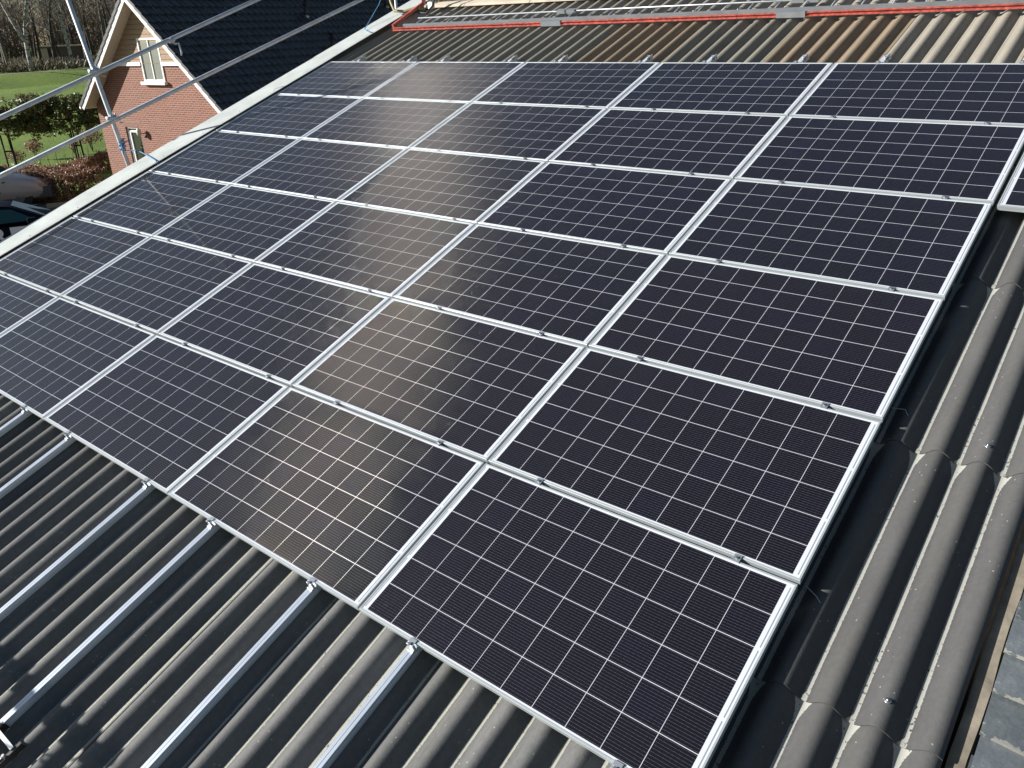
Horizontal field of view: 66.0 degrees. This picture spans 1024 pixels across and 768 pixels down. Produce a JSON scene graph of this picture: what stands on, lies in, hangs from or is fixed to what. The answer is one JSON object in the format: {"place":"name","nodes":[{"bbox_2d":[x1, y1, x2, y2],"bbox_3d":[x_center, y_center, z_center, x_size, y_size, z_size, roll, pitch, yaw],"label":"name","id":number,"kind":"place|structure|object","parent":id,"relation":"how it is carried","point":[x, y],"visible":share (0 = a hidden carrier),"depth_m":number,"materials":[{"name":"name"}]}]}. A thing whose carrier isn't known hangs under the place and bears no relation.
{"place":"outdoors","nodes":[
{"label":"outdoors","id":0,"kind":"place"},
{"bbox_2d":[31,202,57,209],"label":"driveway","id":1,"kind":"structure","parent":0,"point":[41,204],"depth_m":27.39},
{"bbox_2d":[0,200,52,240],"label":"parked car","id":2,"kind":"object","parent":1,"relation":"on","point":[15,216],"visible":0.23,"depth_m":20.06,"materials":[{"name":"black paint"}]},
{"bbox_2d":[0,166,55,204],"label":"parked van","id":3,"kind":"object","parent":1,"relation":"on","point":[21,187],"visible":0.84,"depth_m":26.89,"materials":[{"name":"grey paint"}]},
{"bbox_2d":[0,0,397,178],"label":"scaffold","id":4,"kind":"object","parent":1,"relation":"on","point":[93,71],"visible":0.91,"depth_m":9.80,"materials":[{"name":"metal"}]},
{"bbox_2d":[117,138,157,164],"bbox_3d":[-4.582,-2.870,9.709,1.109,0.249,0.117,20,32,39],"label":"rope","id":5,"kind":"object","parent":4,"relation":"attached to","point":[123,143],"visible":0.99,"depth_m":9.97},
{"bbox_2d":[0,68,90,74],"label":"path","id":6,"kind":"structure","parent":0,"point":[45,71],"depth_m":127.11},
{"bbox_2d":[3,0,554,45],"label":"sky","id":7,"kind":"structure","parent":0,"point":[9,0],"materials":[{"name":"white"}]},
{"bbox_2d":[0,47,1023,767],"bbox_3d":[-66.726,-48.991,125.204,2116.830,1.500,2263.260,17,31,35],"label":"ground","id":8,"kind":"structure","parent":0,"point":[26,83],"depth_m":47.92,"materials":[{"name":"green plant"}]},
{"bbox_2d":[0,135,16,166],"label":"tree stake","id":9,"kind":"object","parent":8,"relation":"on","point":[11,150],"visible":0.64,"depth_m":33.46,"materials":[{"name":"wood"}]},
{"bbox_2d":[0,0,23,70],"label":"bare tree","id":10,"kind":"object","parent":8,"relation":"on","point":[0,19],"visible":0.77,"depth_m":129.33,"materials":[{"name":"brown plant"}]},
{"bbox_2d":[0,6,28,65],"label":"bare tree","id":11,"kind":"object","parent":8,"relation":"on","point":[4,51],"visible":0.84,"depth_m":128.96,"materials":[{"name":"brown plant"}]},
{"bbox_2d":[7,149,25,163],"bbox_3d":[-22.105,-10.055,35.210,0.795,0.827,0.786,-15,28,-27],"label":"beech sapling","id":12,"kind":"object","parent":8,"relation":"on","point":[18,157],"visible":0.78,"depth_m":35.07,"materials":[{"name":"brown plant"}]},
{"bbox_2d":[5,0,32,59],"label":"bare tree","id":13,"kind":"object","parent":8,"relation":"on","point":[19,24],"visible":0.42,"depth_m":158.78,"materials":[{"name":"brown plant"}]},
{"bbox_2d":[1,0,41,59],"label":"bare tree","id":14,"kind":"object","parent":8,"relation":"on","point":[30,27],"visible":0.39,"depth_m":155.66,"materials":[{"name":"brown plant"}]},
{"bbox_2d":[0,0,48,70],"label":"birch tree","id":15,"kind":"object","parent":8,"relation":"on","point":[23,37],"visible":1,"depth_m":127.39,"materials":[{"name":"grey plant"}]},
{"bbox_2d":[0,94,52,164],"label":"clipped tree","id":16,"kind":"object","parent":8,"relation":"on","point":[7,124],"visible":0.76,"depth_m":33.12,"materials":[{"name":"green plant"}]},
{"bbox_2d":[11,0,44,44],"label":"bare tree","id":17,"kind":"object","parent":8,"relation":"on","point":[34,16],"visible":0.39,"depth_m":154.50,"materials":[{"name":"brown plant"}]},
{"bbox_2d":[23,139,42,154],"bbox_3d":[-22.757,-11.164,37.511,0.898,0.972,0.849,17,31,35],"label":"beech sapling","id":18,"kind":"object","parent":8,"relation":"on","point":[36,145],"visible":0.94,"depth_m":37.38,"materials":[{"name":"brown plant"}]},
{"bbox_2d":[12,0,55,66],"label":"bare tree","id":19,"kind":"object","parent":8,"relation":"on","point":[37,42],"visible":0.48,"depth_m":139.47,"materials":[{"name":"brown plant"}]},
{"bbox_2d":[20,0,60,68],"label":"bare tree","id":20,"kind":"object","parent":8,"relation":"on","point":[49,30],"visible":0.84,"depth_m":133.90,"materials":[{"name":"brown plant"}]},
{"bbox_2d":[30,0,62,44],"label":"bare tree","id":21,"kind":"object","parent":8,"relation":"on","point":[48,37],"visible":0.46,"depth_m":156.25,"materials":[{"name":"brown plant"}]},
{"bbox_2d":[31,0,65,59],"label":"bare tree","id":22,"kind":"object","parent":8,"relation":"on","point":[59,54],"visible":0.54,"depth_m":139.48,"materials":[{"name":"brown plant"}]},
{"bbox_2d":[0,53,97,72],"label":"undergrowth","id":23,"kind":"object","parent":8,"relation":"on","point":[15,65],"visible":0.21,"depth_m":134.78,"materials":[{"name":"brown plant"}]},
{"bbox_2d":[0,161,106,200],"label":"beech hedge","id":24,"kind":"object","parent":8,"relation":"on","point":[67,173],"visible":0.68,"depth_m":27.98,"materials":[{"name":"brown plant"}]},
{"bbox_2d":[34,0,74,66],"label":"birch tree","id":25,"kind":"object","parent":8,"relation":"on","point":[59,12],"visible":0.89,"depth_m":134.64,"materials":[{"name":"grey plant"}]},
{"bbox_2d":[9,92,100,157],"bbox_3d":[-19.169,-11.095,34.369,4.173,3.233,1.912,-12,27,-22],"label":"clipped tree","id":26,"kind":"object","parent":8,"relation":"on","point":[87,119],"visible":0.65,"depth_m":33.69,"materials":[{"name":"green plant"}]},
{"bbox_2d":[46,202,65,207],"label":"kerb","id":27,"kind":"structure","parent":8,"relation":"on","point":[51,205],"depth_m":26.83,"materials":[{"name":"concrete"}]},
{"bbox_2d":[46,0,71,43],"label":"bare tree","id":28,"kind":"object","parent":8,"relation":"on","point":[66,22],"visible":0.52,"depth_m":162.91,"materials":[{"name":"brown plant"}]},
{"bbox_2d":[46,0,74,44],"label":"bare tree","id":29,"kind":"object","parent":8,"relation":"on","point":[70,34],"visible":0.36,"depth_m":167.21,"materials":[{"name":"brown plant"}]},
{"bbox_2d":[36,44,85,63],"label":"shed","id":30,"kind":"structure","parent":8,"relation":"on","point":[46,52],"depth_m":148.54,"materials":[{"name":"black"}]},
{"bbox_2d":[45,0,97,66],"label":"bare tree","id":31,"kind":"object","parent":8,"relation":"on","point":[72,1],"visible":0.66,"depth_m":136.75,"materials":[{"name":"brown plant"}]},
{"bbox_2d":[56,0,96,53],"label":"bare tree","id":32,"kind":"object","parent":8,"relation":"on","point":[83,12],"visible":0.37,"depth_m":154.31,"materials":[{"name":"brown plant"}]},
{"bbox_2d":[70,129,84,157],"bbox_3d":[-19.090,-10.333,34.695,0.370,1.671,0.074,-13,27,-23],"label":"tree stake","id":33,"kind":"object","parent":8,"relation":"on","point":[74,145],"visible":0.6,"depth_m":34.63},
{"bbox_2d":[61,149,110,181],"bbox_3d":[-17.797,-9.240,33.120,0.858,0.835,4.012,-3,24,-2],"label":"beech hedge","id":34,"kind":"object","parent":8,"relation":"on","point":[94,160],"visible":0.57,"depth_m":33.27,"materials":[{"name":"brown plant"}]},
{"bbox_2d":[65,0,112,57],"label":"bare tree","id":35,"kind":"object","parent":8,"relation":"on","point":[84,28],"visible":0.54,"depth_m":153.64,"materials":[{"name":"brown plant"}]},
{"bbox_2d":[76,130,102,151],"bbox_3d":[-21.171,-12.241,39.599,1.255,1.108,1.265,17,31,35],"label":"beech sapling","id":36,"kind":"object","parent":8,"relation":"on","point":[89,139],"visible":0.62,"depth_m":39.44,"materials":[{"name":"brown plant"}]},
{"bbox_2d":[81,0,113,36],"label":"bare tree","id":37,"kind":"object","parent":8,"relation":"on","point":[101,23],"visible":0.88,"depth_m":142.83,"materials":[{"name":"brown plant"}]},
{"bbox_2d":[87,0,108,33],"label":"bare tree","id":38,"kind":"object","parent":8,"relation":"on","point":[99,22],"visible":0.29,"depth_m":173.70,"materials":[{"name":"brown plant"}]},
{"bbox_2d":[84,0,113,28],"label":"bare tree","id":39,"kind":"object","parent":8,"relation":"on","point":[104,17],"visible":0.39,"depth_m":144.00,"materials":[{"name":"brown plant"}]},
{"bbox_2d":[90,0,112,20],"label":"bare tree","id":40,"kind":"object","parent":8,"relation":"on","point":[106,9],"visible":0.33,"depth_m":140.65,"materials":[{"name":"brown plant"}]},
{"bbox_2d":[0,0,454,60],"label":"wood","id":41,"kind":"object","parent":8,"relation":"on","point":[17,49],"visible":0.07,"depth_m":185.45,"materials":[{"name":"brown plant"}]},
{"bbox_2d":[79,0,429,174],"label":"brick house","id":42,"kind":"structure","parent":8,"relation":"on","point":[134,26],"depth_m":27.88,"materials":[{"name":"red brick"}]},
{"bbox_2d":[126,127,144,161],"bbox_3d":[-13.884,-8.529,29.425,0.840,2.050,0.060,13,28,29],"label":"window","id":43,"kind":"structure","parent":42,"relation":"in","point":[136,143],"depth_m":29.29,"materials":[{"name":"white paint"}]},
{"bbox_2d":[136,38,165,81],"bbox_3d":[-12.382,-11.135,27.076,1.130,1.390,0.100,13,28,29],"label":"window","id":44,"kind":"structure","parent":42,"relation":"in","point":[153,71],"depth_m":27.09,"materials":[{"name":"white paint"}]},
{"bbox_2d":[0,0,1023,767],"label":"barn","id":45,"kind":"structure","parent":8,"relation":"on","point":[872,658],"depth_m":3.76,"materials":[{"name":"corrugated fibre cement"},{"name":"red brick"}]},
{"bbox_2d":[0,721,25,767],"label":"rail bracket","id":46,"kind":"object","parent":45,"relation":"on","point":[12,753],"visible":1,"depth_m":3.62,"materials":[{"name":"metal"}]},
{"bbox_2d":[0,407,343,726],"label":"mounting rail","id":47,"kind":"object","parent":45,"relation":"attached to","point":[68,663],"visible":0.37,"depth_m":4.04,"materials":[{"name":"metal"}]},
{"bbox_2d":[206,516,213,528],"bbox_3d":[-1.682,0.775,4.397,0.038,0.052,0.038,17,31,35],"label":"end clamp","id":48,"kind":"object","parent":47,"relation":"attached to","point":[209,520],"visible":1,"depth_m":4.39,"materials":[{"name":"metal"}]},
{"bbox_2d":[394,224,665,347],"bbox_3d":[0.088,-0.740,5.502,1.681,0.035,0.998,17,51,35],"label":"solar panel","id":49,"kind":"object","parent":47,"relation":"on","point":[577,292],"visible":0.91,"depth_m":5.41,"materials":[{"name":"black glass"}]},
{"bbox_2d":[478,162,731,255],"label":"solar panel","id":50,"kind":"object","parent":47,"relation":"on","point":[656,212],"visible":0.9,"depth_m":5.95,"materials":[{"name":"black glass"}]},
{"bbox_2d":[549,108,786,179],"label":"solar panel","id":51,"kind":"object","parent":47,"relation":"on","point":[723,145],"visible":0.88,"depth_m":6.48,"materials":[{"name":"black glass"}]},
{"bbox_2d":[0,61,510,436],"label":"mounting rail","id":52,"kind":"object","parent":45,"relation":"on","point":[13,422],"visible":0.16,"depth_m":5.79,"materials":[{"name":"metal"}]},
{"bbox_2d":[0,297,155,420],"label":"solar panel","id":53,"kind":"object","parent":52,"relation":"on","point":[56,353],"visible":0.92,"depth_m":6.29,"materials":[{"name":"black glass"}]},
{"bbox_2d":[61,237,252,335],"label":"solar panel","id":54,"kind":"object","parent":52,"relation":"on","point":[156,286],"visible":0.94,"depth_m":6.86,"materials":[{"name":"black glass"}]},
{"bbox_2d":[153,185,335,263],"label":"solar panel","id":55,"kind":"object","parent":52,"relation":"on","point":[252,225],"visible":0.91,"depth_m":7.39,"materials":[{"name":"black glass"}]},
{"bbox_2d":[232,139,406,201],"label":"solar panel","id":56,"kind":"object","parent":52,"relation":"on","point":[330,170],"visible":0.92,"depth_m":7.92,"materials":[{"name":"black glass"}]},
{"bbox_2d":[302,98,469,148],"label":"solar panel","id":57,"kind":"object","parent":52,"relation":"on","point":[398,123],"visible":0.86,"depth_m":8.45,"materials":[{"name":"black glass"}]},
{"bbox_2d":[364,62,524,102],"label":"solar panel","id":58,"kind":"object","parent":52,"relation":"on","point":[470,82],"visible":0.88,"depth_m":8.98,"materials":[{"name":"black glass"}]},
{"bbox_2d":[508,55,517,61],"bbox_3d":[0.017,-3.738,9.076,0.065,0.073,0.140,17,51,35],"label":"roof hook","id":59,"kind":"object","parent":52,"relation":"attached to","point":[514,59],"visible":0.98,"depth_m":9.06,"materials":[{"name":"metal"}]},
{"bbox_2d":[0,61,560,498],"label":"mounting rail","id":60,"kind":"object","parent":45,"relation":"on","point":[30,470],"visible":0.16,"depth_m":5.29,"materials":[{"name":"metal"}]},
{"bbox_2d":[44,335,288,495],"bbox_3d":[-2.409,0.141,5.424,1.681,0.035,0.998,17,51,35],"label":"solar panel","id":61,"kind":"object","parent":60,"relation":"on","point":[164,415],"visible":0.94,"depth_m":5.34,"materials":[{"name":"black glass"}]},
{"bbox_2d":[159,263,390,387],"bbox_3d":[-1.822,-0.500,5.953,1.681,0.035,0.998,17,51,35],"label":"solar panel","id":62,"kind":"object","parent":60,"relation":"on","point":[289,329],"visible":0.92,"depth_m":5.87,"materials":[{"name":"black glass"}]},
{"bbox_2d":[255,202,474,297],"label":"solar panel","id":63,"kind":"object","parent":60,"relation":"on","point":[387,253],"visible":0.91,"depth_m":6.40,"materials":[{"name":"black glass"}]},
{"bbox_2d":[338,149,545,223],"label":"solar panel","id":64,"kind":"object","parent":60,"relation":"on","point":[473,189],"visible":0.89,"depth_m":6.94,"materials":[{"name":"black glass"}]},
{"bbox_2d":[410,103,606,161],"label":"solar panel","id":65,"kind":"object","parent":60,"relation":"on","point":[536,132],"visible":0.88,"depth_m":7.47,"materials":[{"name":"black glass"}]},
{"bbox_2d":[472,62,659,108],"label":"solar panel","id":66,"kind":"object","parent":60,"relation":"on","point":[607,85],"visible":0.88,"depth_m":8.00,"materials":[{"name":"black glass"}]},
{"bbox_2d":[0,61,645,621],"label":"mounting rail","id":67,"kind":"object","parent":45,"relation":"on","point":[56,567],"visible":0.16,"depth_m":4.54,"materials":[{"name":"metal"}]},
{"bbox_2d":[141,478,148,488],"bbox_3d":[-2.235,0.606,4.807,0.038,0.052,0.038,17,31,35],"label":"end clamp","id":68,"kind":"object","parent":67,"relation":"attached to","point":[145,485],"visible":1,"depth_m":4.80,"materials":[{"name":"metal"}]},
{"bbox_2d":[389,0,424,12],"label":"hose","id":69,"kind":"object","parent":45,"relation":"on","point":[406,10],"visible":0.96,"depth_m":11.66,"materials":[{"name":"rubber"}]},
{"bbox_2d":[407,55,416,61],"bbox_3d":[-1.266,-4.130,10.028,0.065,0.073,0.140,17,51,35],"label":"roof hook","id":70,"kind":"object","parent":45,"relation":"attached to","point":[413,59],"visible":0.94,"depth_m":10.02,"materials":[{"name":"metal"}]},
{"bbox_2d":[391,0,434,26],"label":"lift post","id":71,"kind":"object","parent":45,"relation":"on","point":[406,15],"visible":0.85,"depth_m":11.50,"materials":[{"name":"metal"}]},
{"bbox_2d":[418,0,434,13],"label":"cable","id":72,"kind":"object","parent":71,"relation":"hanging from","point":[429,9],"visible":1,"depth_m":11.45,"materials":[{"name":"black rubber"}]},
{"bbox_2d":[141,62,800,767],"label":"mounting rail","id":73,"kind":"object","parent":45,"relation":"on","point":[187,726],"visible":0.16,"depth_m":3.61,"materials":[{"name":"metal"}]},
{"bbox_2d":[306,577,315,590],"bbox_3d":[-0.989,0.987,3.883,0.038,0.052,0.038,17,31,35],"label":"end clamp","id":74,"kind":"object","parent":73,"relation":"attached to","point":[310,582],"visible":1,"depth_m":3.88,"materials":[{"name":"metal"}]},
{"bbox_2d":[168,387,484,610],"bbox_3d":[-1.089,0.545,4.446,1.681,0.035,0.998,17,51,35],"label":"solar panel","id":75,"kind":"object","parent":73,"relation":"on","point":[347,506],"visible":0.96,"depth_m":4.34,"materials":[{"name":"black glass"}]},
{"bbox_2d":[293,298,585,462],"bbox_3d":[-0.499,-0.098,4.973,1.681,0.035,0.998,17,51,35],"label":"solar panel","id":76,"kind":"object","parent":73,"relation":"on","point":[477,389],"visible":0.94,"depth_m":4.88,"materials":[{"name":"black glass"}]},
{"bbox_2d":[609,62,832,116],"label":"solar panel","id":77,"kind":"object","parent":73,"relation":"on","point":[781,89],"visible":0.88,"depth_m":7.01,"materials":[{"name":"black glass"}]},
{"bbox_2d":[798,53,808,62],"bbox_3d":[2.641,-2.936,7.130,0.065,0.073,0.140,17,51,35],"label":"roof hook","id":78,"kind":"object","parent":73,"relation":"attached to","point":[804,58],"visible":0.91,"depth_m":7.12,"materials":[{"name":"metal"}]},
{"bbox_2d":[558,54,568,61],"bbox_3d":[0.571,-3.569,8.666,0.065,0.073,0.140,17,51,35],"label":"roof hook","id":79,"kind":"object","parent":45,"relation":"attached to","point":[564,59],"visible":0.98,"depth_m":8.66,"materials":[{"name":"metal"}]},
{"bbox_2d":[312,62,882,767],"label":"mounting rail","id":80,"kind":"object","parent":45,"relation":"on","point":[348,732],"visible":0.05,"depth_m":3.33,"materials":[{"name":"metal"}]},
{"bbox_2d":[406,637,416,652],"bbox_3d":[-0.442,1.154,3.478,0.038,0.052,0.038,17,31,35],"label":"end clamp","id":81,"kind":"object","parent":80,"relation":"attached to","point":[411,642],"visible":1,"depth_m":3.47,"materials":[{"name":"metal"}]},
{"bbox_2d":[534,477,543,484],"bbox_3d":[0.140,0.504,4.010,0.034,0.041,0.042,16,50,34],"label":"module clamp","id":82,"kind":"object","parent":80,"relation":"attached to","point":[538,481],"visible":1,"depth_m":4.00,"materials":[{"name":"metal"}]},
{"bbox_2d":[359,463,797,767],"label":"solar panel","id":83,"kind":"object","parent":80,"relation":"on","point":[608,636],"visible":1,"depth_m":3.35,"materials":[{"name":"black glass"}]},
{"bbox_2d":[643,54,652,61],"bbox_3d":[1.396,-3.317,8.054,0.065,0.073,0.140,17,51,35],"label":"roof hook","id":84,"kind":"object","parent":45,"relation":"attached to","point":[648,58],"visible":0.92,"depth_m":8.05,"materials":[{"name":"metal"}]},
{"bbox_2d":[392,0,1023,30],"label":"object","id":85,"kind":"object","parent":45,"relation":"on","point":[906,7],"visible":1,"depth_m":8.51,"materials":[{"name":"red paint"}]},
{"bbox_2d":[707,54,717,61],"bbox_3d":[1.948,-3.148,7.645,0.065,0.073,0.140,17,51,35],"label":"roof hook","id":86,"kind":"object","parent":45,"relation":"attached to","point":[713,58],"visible":0.93,"depth_m":7.63,"materials":[{"name":"metal"}]},
{"bbox_2d":[880,53,890,62],"bbox_3d":[3.188,-2.769,6.725,0.065,0.073,0.140,17,51,35],"label":"roof hook","id":87,"kind":"object","parent":45,"relation":"attached to","point":[886,58],"visible":0.91,"depth_m":6.71,"materials":[{"name":"metal"}]},
{"bbox_2d":[997,153,1023,212],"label":"solar panel","id":88,"kind":"object","parent":45,"relation":"on","point":[1012,198],"visible":1,"depth_m":4.83,"materials":[{"name":"black glass"}]},
{"bbox_2d":[944,529,1023,767],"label":"tiled roof","id":89,"kind":"structure","parent":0,"point":[999,742],"depth_m":2.82,"materials":[{"name":"tile"}]},
{"bbox_3d":[-3.305,-1.270,7.485,0.038,0.042,8.500,17,51,35],"label":"mounting rail","id":90,"kind":"object","parent":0,"visible":0},
{"bbox_2d":[441,55,450,61],"bbox_3d":[-0.810,-3.991,9.689,0.065,0.073,0.140,17,51,35],"label":"roof hook","id":91,"kind":"object","parent":90,"relation":"attached to","point":[447,58],"visible":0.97,"depth_m":9.68,"materials":[{"name":"metal"}]},
{"bbox_3d":[-3.761,-1.409,7.823,0.038,0.042,8.500,17,51,35],"label":"mounting rail","id":92,"kind":"object","parent":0,"visible":0},
{"bbox_2d":[0,274,57,334],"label":"solar panel","id":93,"kind":"object","parent":92,"relation":"on","point":[20,301],"visible":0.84,"depth_m":7.24,"materials":[{"name":"black glass"}]},
{"bbox_2d":[0,217,149,297],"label":"solar panel","id":94,"kind":"object","parent":92,"relation":"on","point":[62,258],"visible":0.91,"depth_m":7.84,"materials":[{"name":"aluminium"},{"name":"glass"}]},
{"bbox_2d":[73,171,229,236],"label":"solar panel","id":95,"kind":"object","parent":92,"relation":"on","point":[149,204],"visible":0.89,"depth_m":8.38,"materials":[{"name":"black glass"}]},
{"bbox_2d":[149,131,299,184],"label":"solar panel","id":96,"kind":"object","parent":92,"relation":"on","point":[223,157],"visible":0.88,"depth_m":8.91,"materials":[{"name":"black glass"}]},
{"bbox_2d":[216,94,361,138],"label":"solar panel","id":97,"kind":"object","parent":92,"relation":"attached to","point":[293,116],"visible":0.88,"depth_m":9.44,"materials":[{"name":"black glass"}]},
{"bbox_2d":[277,61,416,97],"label":"solar panel","id":98,"kind":"object","parent":92,"relation":"on","point":[349,79],"visible":0.89,"depth_m":9.97,"materials":[{"name":"black glass"}]},
{"bbox_3d":[1.516,0.204,3.910,0.038,0.042,8.500,17,51,35],"label":"mounting rail","id":99,"kind":"object","parent":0,"visible":0},
{"bbox_2d":[610,759,623,767],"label":"end clamp","id":100,"kind":"object","parent":99,"relation":"attached to","point":[616,764],"visible":1,"depth_m":2.86,"materials":[{"name":"metal"}]},
{"bbox_2d":[488,347,880,584],"bbox_3d":[0.821,0.307,3.994,1.681,0.035,0.998,17,51,35],"label":"solar panel","id":101,"kind":"object","parent":99,"relation":"on","point":[760,480],"visible":1,"depth_m":3.88,"materials":[{"name":"black glass"}]},
{"bbox_2d":[731,553,742,562],"bbox_3d":[0.970,0.758,3.394,0.034,0.041,0.042,18,51,36],"label":"module clamp","id":102,"kind":"object","parent":99,"relation":"attached to","point":[736,558],"visible":0.96,"depth_m":3.38,"materials":[{"name":"metal"}]},
{"bbox_2d":[589,255,943,423],"bbox_3d":[1.408,-0.336,4.522,1.681,0.036,0.998,17,50,35],"label":"solar panel","id":103,"kind":"object","parent":99,"relation":"on","point":[852,349],"visible":0.97,"depth_m":4.42,"materials":[{"name":"black glass"}]},
{"bbox_2d":[820,402,828,408],"bbox_3d":[1.556,0.115,3.924,0.034,0.041,0.042,17,50,35],"label":"module clamp","id":104,"kind":"object","parent":99,"relation":"attached to","point":[824,405],"visible":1,"depth_m":3.91,"materials":[{"name":"metal"}]},
{"bbox_2d":[669,179,992,301],"bbox_3d":[1.996,-0.978,5.050,1.681,0.036,0.998,17,50,35],"label":"solar panel","id":105,"kind":"object","parent":99,"relation":"on","point":[919,245],"visible":0.96,"depth_m":4.96,"materials":[{"name":"black glass"}]},
{"bbox_2d":[735,116,1023,205],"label":"solar panel","id":106,"kind":"object","parent":99,"relation":"on","point":[965,162],"visible":0.93,"depth_m":5.49,"materials":[{"name":"black glass"}]},
{"bbox_2d":[789,63,1023,125],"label":"solar panel","id":107,"kind":"object","parent":99,"relation":"on","point":[978,93],"visible":0.92,"depth_m":6.08,"materials":[{"name":"black glass"}]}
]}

